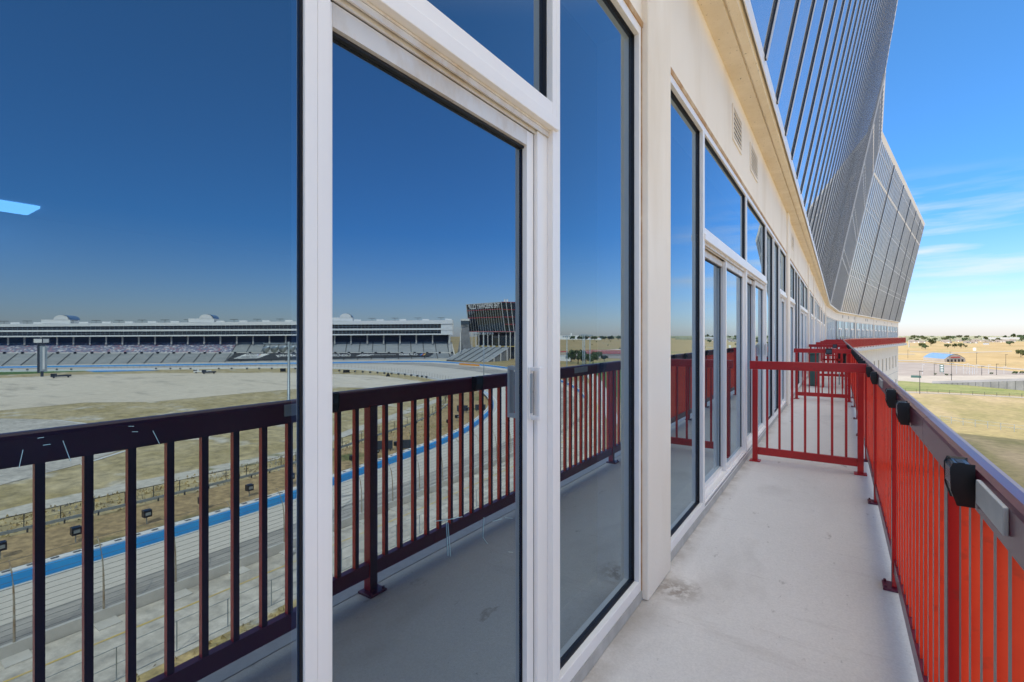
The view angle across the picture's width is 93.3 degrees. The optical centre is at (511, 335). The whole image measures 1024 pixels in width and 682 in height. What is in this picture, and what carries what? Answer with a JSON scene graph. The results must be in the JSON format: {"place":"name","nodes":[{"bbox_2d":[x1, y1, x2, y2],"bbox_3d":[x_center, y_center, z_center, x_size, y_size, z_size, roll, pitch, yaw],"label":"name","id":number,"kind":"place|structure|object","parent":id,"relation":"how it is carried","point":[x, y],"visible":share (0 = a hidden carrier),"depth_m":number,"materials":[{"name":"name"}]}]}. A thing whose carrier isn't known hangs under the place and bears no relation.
{"place":"outdoors","nodes":[
{"label":"outdoors","id":0,"kind":"place"},
{"bbox_2d":[823,353,841,387],"bbox_3d":[8.411,0.855,12.679,0.460,0.990,0.430,0,0,34],"label":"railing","id":1,"kind":"object","parent":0,"point":[833,359],"visible":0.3,"depth_m":12.79,"materials":[{"name":"red metal"}]},
{"bbox_2d":[838,353,845,384],"bbox_3d":[9.161,0.876,13.422,0.200,0.948,0.520,0,0,34],"label":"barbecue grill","id":2,"kind":"object","parent":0,"point":[844,357],"visible":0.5,"depth_m":13.23,"materials":[{"name":"black metal"}]},
{"bbox_2d":[882,0,1023,335],"label":"sky","id":3,"kind":"structure","parent":0,"point":[953,115],"materials":[{"name":"blue"}]},
{"bbox_2d":[910,351,1009,352],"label":"entrance road","id":4,"kind":"structure","parent":0,"point":[963,352],"depth_m":630.33,"materials":[{"name":"grey asphalt"}]},
{"bbox_2d":[898,341,1023,382],"bbox_3d":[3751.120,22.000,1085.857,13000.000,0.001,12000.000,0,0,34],"label":"ground","id":5,"kind":"structure","parent":0,"point":[1011,359],"depth_m":599.28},
{"bbox_2d":[0,0,924,681],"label":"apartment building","id":6,"kind":"structure","parent":5,"relation":"on","point":[384,340],"depth_m":1.19,"materials":[{"name":"paint"}]},
{"bbox_2d":[0,0,317,681],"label":"window","id":7,"kind":"structure","parent":6,"relation":"in","point":[159,158],"depth_m":0.73,"materials":[{"name":"white metal"}]},
{"bbox_2d":[318,0,558,681],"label":"sliding door","id":8,"kind":"structure","parent":6,"relation":"in","point":[437,173],"depth_m":1.28,"materials":[{"name":"white metal"}]},
{"bbox_2d":[406,0,555,116],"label":"window","id":9,"kind":"structure","parent":6,"relation":"in","point":[517,38],"depth_m":1.55,"materials":[{"name":"white metal"}]},
{"bbox_2d":[556,0,640,681],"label":"window","id":10,"kind":"structure","parent":6,"relation":"in","point":[598,42],"depth_m":2.11,"materials":[{"name":"white metal"}]},
{"bbox_2d":[671,75,703,550],"bbox_3d":[1.145,-0.135,3.221,0.040,2.870,0.980,0,0,34],"label":"window","id":11,"kind":"structure","parent":6,"relation":"in","point":[687,130],"depth_m":3.35,"materials":[{"name":"blue glass"}]},
{"bbox_2d":[704,127,746,264],"bbox_3d":[1.992,-1.169,4.465,0.030,0.801,2.030,0,0,34],"label":"window","id":12,"kind":"structure","parent":6,"relation":"in","point":[725,198],"depth_m":4.34,"materials":[{"name":"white glass"}]},
{"bbox_2d":[704,234,747,508],"bbox_3d":[1.972,0.266,4.479,0.102,2.069,2.030,0,0,34],"label":"sliding door","id":13,"kind":"structure","parent":6,"relation":"in","point":[725,275],"depth_m":4.48,"materials":[{"name":"white metal"}]},
{"bbox_2d":[582,343,918,681],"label":"balcony floor","id":14,"kind":"structure","parent":6,"relation":"attached to","point":[780,570],"depth_m":2.59,"materials":[{"name":"concrete"}]},
{"bbox_2d":[749,361,866,475],"bbox_3d":[3.010,0.811,4.966,1.028,1.078,0.100,0,0,34],"label":"divider railing","id":15,"kind":"object","parent":14,"relation":"on","point":[860,371],"visible":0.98,"depth_m":4.92,"materials":[{"name":"red metal"}]},
{"bbox_2d":[808,353,819,385],"bbox_3d":[8.191,0.885,13.112,0.250,0.890,0.560,0,0,34],"label":"storage bin","id":16,"kind":"object","parent":14,"relation":"on","point":[812,373],"visible":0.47,"depth_m":12.91,"materials":[{"name":"teal plastic"}]},
{"bbox_2d":[794,348,851,401],"bbox_3d":[6.482,0.811,10.103,1.028,1.078,0.100,0,0,34],"label":"divider railing","id":17,"kind":"object","parent":14,"relation":"on","point":[815,351],"visible":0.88,"depth_m":10.09,"materials":[{"name":"red metal"}]},
{"bbox_2d":[826,349,831,353],"bbox_3d":[6.552,0.325,9.999,0.110,0.120,0.043,0,0,34],"label":"rail lamp","id":18,"kind":"object","parent":17,"relation":"attached to","point":[828,351],"visible":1,"depth_m":9.98,"materials":[{"name":"black plastic"}]},
{"bbox_2d":[809,344,847,379],"bbox_3d":[9.954,0.811,15.240,1.028,1.078,0.100,0,0,34],"label":"divider railing","id":19,"kind":"object","parent":14,"relation":"on","point":[823,346],"visible":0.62,"depth_m":15.23,"materials":[{"name":"red metal"}]},
{"bbox_2d":[816,342,844,362],"bbox_3d":[13.313,0.811,20.211,1.028,1.078,0.100,0,0,34],"label":"divider railing","id":20,"kind":"object","parent":14,"relation":"on","point":[843,343],"visible":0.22,"depth_m":20.20,"materials":[{"name":"red metal"}]},
{"bbox_2d":[820,341,843,360],"bbox_3d":[16.729,0.811,25.265,1.028,1.078,0.100,0,0,34],"label":"divider railing","id":21,"kind":"object","parent":14,"relation":"on","point":[829,347],"visible":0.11,"depth_m":25.32,"materials":[{"name":"red metal"}]},
{"bbox_2d":[823,340,842,355],"bbox_3d":[20.144,0.811,30.319,1.028,1.078,0.100,0,0,34],"label":"divider railing","id":22,"kind":"object","parent":14,"relation":"on","point":[831,340],"visible":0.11,"depth_m":30.37,"materials":[{"name":"red metal"}]},
{"bbox_2d":[851,347,862,418],"bbox_3d":[6.543,0.813,9.241,0.103,1.073,6.098,0,0,34],"label":"balcony railing","id":23,"kind":"object","parent":14,"relation":"on","point":[854,384],"visible":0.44,"depth_m":9.13,"materials":[{"name":"red metal"}]},
{"bbox_2d":[849,338,864,347],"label":"balcony railing","id":24,"kind":"object","parent":14,"relation":"on","point":[856,342],"visible":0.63,"depth_m":51.74,"materials":[{"name":"red metal"}]},
{"bbox_2d":[864,338,875,347],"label":"balcony railing","id":25,"kind":"object","parent":14,"relation":"on","point":[870,342],"visible":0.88,"depth_m":57.97,"materials":[{"name":"red metal"}]},
{"bbox_2d":[876,338,885,345],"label":"balcony railing","id":26,"kind":"object","parent":14,"relation":"on","point":[880,341],"visible":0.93,"depth_m":64.52,"materials":[{"name":"red metal"}]},
{"bbox_2d":[886,338,893,344],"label":"balcony railing","id":27,"kind":"object","parent":14,"relation":"on","point":[890,341],"visible":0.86,"depth_m":71.18,"materials":[{"name":"red metal"}]},
{"bbox_2d":[894,337,899,343],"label":"balcony railing","id":28,"kind":"object","parent":14,"relation":"on","point":[896,340],"visible":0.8,"depth_m":78.22,"materials":[{"name":"red metal"}]},
{"bbox_2d":[856,356,938,681],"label":"balcony railing","id":29,"kind":"object","parent":14,"relation":"on","point":[896,455],"visible":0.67,"depth_m":2.23,"materials":[{"name":"red metal"}]},
{"bbox_2d":[866,366,871,376],"bbox_3d":[3.137,0.318,4.253,0.040,0.091,0.074,0,0,34],"label":"rail lamp","id":30,"kind":"object","parent":29,"relation":"attached to","point":[868,369],"visible":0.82,"depth_m":4.22,"materials":[{"name":"black plastic"}]},
{"bbox_2d":[870,371,876,383],"bbox_3d":[2.728,0.318,3.648,0.040,0.091,0.074,0,0,34],"label":"rail lamp","id":31,"kind":"object","parent":29,"relation":"attached to","point":[873,377],"visible":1,"depth_m":3.62,"materials":[{"name":"black plastic"}]},
{"bbox_2d":[885,388,895,407],"bbox_3d":[1.928,0.318,2.463,0.040,0.091,0.074,0,0,34],"label":"rail lamp","id":32,"kind":"object","parent":29,"relation":"attached to","point":[890,397],"visible":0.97,"depth_m":2.43,"materials":[{"name":"black plastic"}]},
{"bbox_2d":[895,400,909,424],"bbox_3d":[1.614,0.318,1.999,0.040,0.091,0.074,0,0,34],"label":"rail lamp","id":33,"kind":"object","parent":29,"relation":"attached to","point":[902,412],"visible":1,"depth_m":1.97,"materials":[{"name":"black plastic"}]},
{"bbox_2d":[900,337,905,343],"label":"balcony railing","id":34,"kind":"object","parent":14,"relation":"on","point":[902,339],"visible":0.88,"depth_m":83.63,"materials":[{"name":"red metal"}]},
{"bbox_2d":[923,417,1023,681],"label":"balcony railing","id":35,"kind":"object","parent":14,"relation":"on","point":[976,594],"visible":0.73,"depth_m":1.09,"materials":[{"name":"red metal"}]},
{"bbox_2d":[944,456,974,507],"bbox_3d":[0.979,0.318,1.059,0.040,0.091,0.074,0,0,34],"label":"rail lamp","id":36,"kind":"object","parent":35,"relation":"attached to","point":[959,476],"visible":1,"depth_m":1.03,"materials":[{"name":"black plastic"}]},
{"bbox_2d":[747,194,765,279],"bbox_3d":[3.044,-1.169,6.023,0.030,0.801,1.730,0,0,34],"label":"window","id":37,"kind":"structure","parent":6,"relation":"in","point":[756,225],"depth_m":6.06,"materials":[{"name":"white glass"}]},
{"bbox_2d":[747,267,766,452],"bbox_3d":[3.026,0.266,6.035,0.106,2.069,1.730,0,0,34],"label":"sliding door","id":38,"kind":"structure","parent":6,"relation":"in","point":[756,284],"depth_m":6.25,"materials":[{"name":"white metal"}]},
{"bbox_2d":[766,223,773,425],"bbox_3d":[3.802,-0.135,7.153,0.040,2.870,0.990,0,0,34],"label":"window","id":39,"kind":"structure","parent":6,"relation":"in","point":[769,235],"depth_m":7.48,"materials":[{"name":"grey glass"}]},
{"bbox_2d":[774,236,779,418],"bbox_3d":[4.331,-0.135,7.936,0.040,2.870,0.900,0,0,34],"label":"window","id":40,"kind":"structure","parent":6,"relation":"in","point":[776,244],"depth_m":8.20,"materials":[{"name":"white metal"}]},
{"bbox_2d":[780,245,785,294],"bbox_3d":[4.928,-1.169,8.811,0.030,0.801,1.220,0,0,34],"label":"window","id":41,"kind":"structure","parent":6,"relation":"in","point":[782,253],"depth_m":8.98,"materials":[{"name":"white glass"}]},
{"bbox_2d":[780,291,786,409],"bbox_3d":[4.909,0.266,8.825,0.102,2.069,1.220,0,0,34],"label":"sliding door","id":42,"kind":"structure","parent":6,"relation":"in","point":[783,297],"depth_m":9.18,"materials":[{"name":"white metal"}]},
{"bbox_2d":[790,261,794,301],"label":"window","id":43,"kind":"structure","parent":6,"relation":"in","point":[792,269],"depth_m":10.92,"materials":[{"name":"grey glass"}]},
{"bbox_2d":[790,299,795,397],"bbox_3d":[5.986,0.266,10.420,0.102,2.069,1.750,0,0,34],"label":"sliding door","id":44,"kind":"structure","parent":6,"relation":"in","point":[792,304],"depth_m":11.10,"materials":[{"name":"white metal"}]},
{"bbox_2d":[795,268,797,347],"bbox_3d":[6.772,-0.135,11.548,0.040,2.870,1.000,0,0,34],"label":"window","id":45,"kind":"structure","parent":6,"relation":"in","point":[796,273],"depth_m":11.93,"materials":[{"name":"white metal"}]},
{"bbox_2d":[798,273,799,387],"bbox_3d":[7.318,-0.135,12.356,0.040,2.870,0.950,0,0,34],"label":"window","id":46,"kind":"structure","parent":6,"relation":"in","point":[798,273],"depth_m":12.69,"materials":[{"name":"white metal"}]},
{"bbox_2d":[800,276,803,308],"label":"window","id":47,"kind":"structure","parent":6,"relation":"in","point":[801,280],"depth_m":13.55,"materials":[{"name":"grey glass"}]},
{"bbox_2d":[800,307,804,384],"bbox_3d":[8.072,0.266,13.506,0.102,2.069,1.800,0,0,34],"label":"sliding door","id":48,"kind":"structure","parent":6,"relation":"in","point":[802,310],"depth_m":13.49,"materials":[{"name":"white metal"}]},
{"bbox_2d":[804,282,807,311],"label":"window","id":49,"kind":"structure","parent":6,"relation":"in","point":[805,287],"depth_m":15.19,"materials":[{"name":"grey glass"}]},
{"bbox_2d":[804,310,807,376],"bbox_3d":[9.080,0.266,14.997,0.102,2.069,1.800,0,0,34],"label":"sliding door","id":50,"kind":"structure","parent":6,"relation":"in","point":[805,312],"depth_m":15.54,"materials":[{"name":"glass"}]},
{"bbox_2d":[810,292,810,343],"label":"window","id":51,"kind":"structure","parent":6,"relation":"in","point":[810,292],"depth_m":17.66,"materials":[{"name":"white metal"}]},
{"bbox_2d":[811,293,812,315],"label":"window","id":52,"kind":"structure","parent":6,"relation":"in","point":[811,293],"depth_m":18.53,"materials":[{"name":"white metal"}]},
{"bbox_2d":[811,315,813,348],"bbox_3d":[11.432,0.266,18.477,0.102,2.069,1.900,0,0,34],"label":"sliding door","id":53,"kind":"structure","parent":6,"relation":"in","point":[812,317],"depth_m":18.86,"materials":[{"name":"white metal"}]},
{"bbox_2d":[816,301,816,348],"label":"window","id":54,"kind":"structure","parent":6,"relation":"in","point":[816,301],"depth_m":21.91,"materials":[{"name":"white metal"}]},
{"bbox_2d":[817,303,818,319],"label":"window","id":55,"kind":"structure","parent":6,"relation":"in","point":[817,303],"depth_m":23.92,"materials":[{"name":"grey glass"}]},
{"bbox_2d":[817,319,818,348],"bbox_3d":[14.791,0.266,23.448,0.102,2.069,1.800,0,0,34],"label":"sliding door","id":56,"kind":"structure","parent":6,"relation":"in","point":[817,319],"depth_m":24.15,"materials":[{"name":"white metal"}]},
{"bbox_2d":[827,317,828,338],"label":"window","id":57,"kind":"structure","parent":6,"relation":"in","point":[827,317],"depth_m":40.21,"materials":[{"name":"glass"}]},
{"bbox_2d":[830,318,831,348],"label":"window","id":58,"kind":"structure","parent":6,"relation":"in","point":[831,318],"depth_m":43.70,"materials":[{"name":"white metal"}]},
{"bbox_2d":[837,321,838,347],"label":"window","id":59,"kind":"structure","parent":6,"relation":"in","point":[837,321],"depth_m":50.36,"materials":[{"name":"white metal"}]},
{"bbox_2d":[839,328,841,347],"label":"sliding door","id":60,"kind":"structure","parent":6,"relation":"in","point":[840,330],"depth_m":51.29,"materials":[{"name":"white metal"}]},
{"bbox_2d":[842,321,843,339],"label":"window","id":61,"kind":"structure","parent":6,"relation":"in","point":[842,321],"depth_m":51.99,"materials":[{"name":"white metal"}]},
{"bbox_2d":[845,329,847,338],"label":"sliding door","id":62,"kind":"structure","parent":6,"relation":"in","point":[846,330],"depth_m":53.64,"materials":[{"name":"white metal"}]},
{"bbox_2d":[848,322,849,338],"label":"window","id":63,"kind":"structure","parent":6,"relation":"in","point":[848,322],"depth_m":54.42,"materials":[{"name":"white metal"}]},
{"bbox_2d":[860,323,861,337],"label":"window","id":64,"kind":"structure","parent":6,"relation":"in","point":[860,323],"depth_m":60.18,"materials":[{"name":"glass"}]},
{"bbox_2d":[923,353,964,361],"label":"arched hall","id":65,"kind":"structure","parent":5,"relation":"on","point":[940,357],"depth_m":410.91,"materials":[{"name":"blue metal"}]},
{"bbox_2d":[898,336,1023,340],"bbox_3d":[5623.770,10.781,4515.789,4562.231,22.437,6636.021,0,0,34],"label":"distant woods","id":66,"kind":"object","parent":5,"relation":"on","point":[957,337],"visible":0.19,"depth_m":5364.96,"materials":[{"name":"green plant"}]},
{"bbox_2d":[898,362,1023,375],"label":"car park","id":67,"kind":"structure","parent":5,"relation":"on","point":[909,368],"depth_m":304.13,"materials":[{"name":"grey asphalt"}]},
{"bbox_2d":[940,364,943,373],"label":"roadside sign","id":68,"kind":"object","parent":67,"relation":"on","point":[941,367],"visible":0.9,"depth_m":275.95,"materials":[{"name":"white plastic"}]},
{"bbox_2d":[898,381,1023,394],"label":"green strip","id":69,"kind":"object","parent":5,"relation":"on","point":[914,386],"visible":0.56,"depth_m":200.24,"materials":[{"name":"green plant"}]},
{"bbox_2d":[906,391,1023,397],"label":"footpath","id":70,"kind":"structure","parent":5,"relation":"on","point":[962,394],"depth_m":179.59,"materials":[{"name":"concrete"}]},
{"bbox_2d":[932,378,1023,390],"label":"retaining wall","id":71,"kind":"structure","parent":5,"relation":"on","point":[1016,384],"depth_m":204.03,"materials":[{"name":"grey concrete"}]},
{"bbox_2d":[982,337,1020,339],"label":"warehouse","id":72,"kind":"structure","parent":5,"relation":"on","point":[1006,338],"depth_m":2502.82,"materials":[{"name":"white paint"}]},
{"bbox_2d":[1015,349,1023,355],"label":"oak tree","id":73,"kind":"object","parent":5,"relation":"on","point":[1021,351],"visible":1,"depth_m":493.66,"materials":[{"name":"green plant"}]},
{"bbox_2d":[898,375,1023,382],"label":"entrance road","id":74,"kind":"structure","parent":0,"point":[926,379],"depth_m":247.01,"materials":[{"name":"grey asphalt"}]},
{"bbox_2d":[898,360,1023,369],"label":"access road","id":75,"kind":"structure","parent":0,"point":[964,364],"depth_m":367.20,"materials":[{"name":"grey asphalt"}]},
{"bbox_2d":[909,391,1023,487],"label":"lawn","id":76,"kind":"structure","parent":0,"point":[1002,449],"depth_m":123.31,"materials":[{"name":"plant"}]},
{"bbox_2d":[903,388,1023,396],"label":"path fence","id":77,"kind":"object","parent":76,"relation":"on","point":[963,394],"visible":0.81,"depth_m":179.41,"materials":[{"name":"grey"}]},
{"bbox_2d":[945,416,1021,431],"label":"lawn fence","id":78,"kind":"object","parent":76,"relation":"on","point":[985,424],"visible":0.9,"depth_m":114.13,"materials":[{"name":"metal"}]}
]}

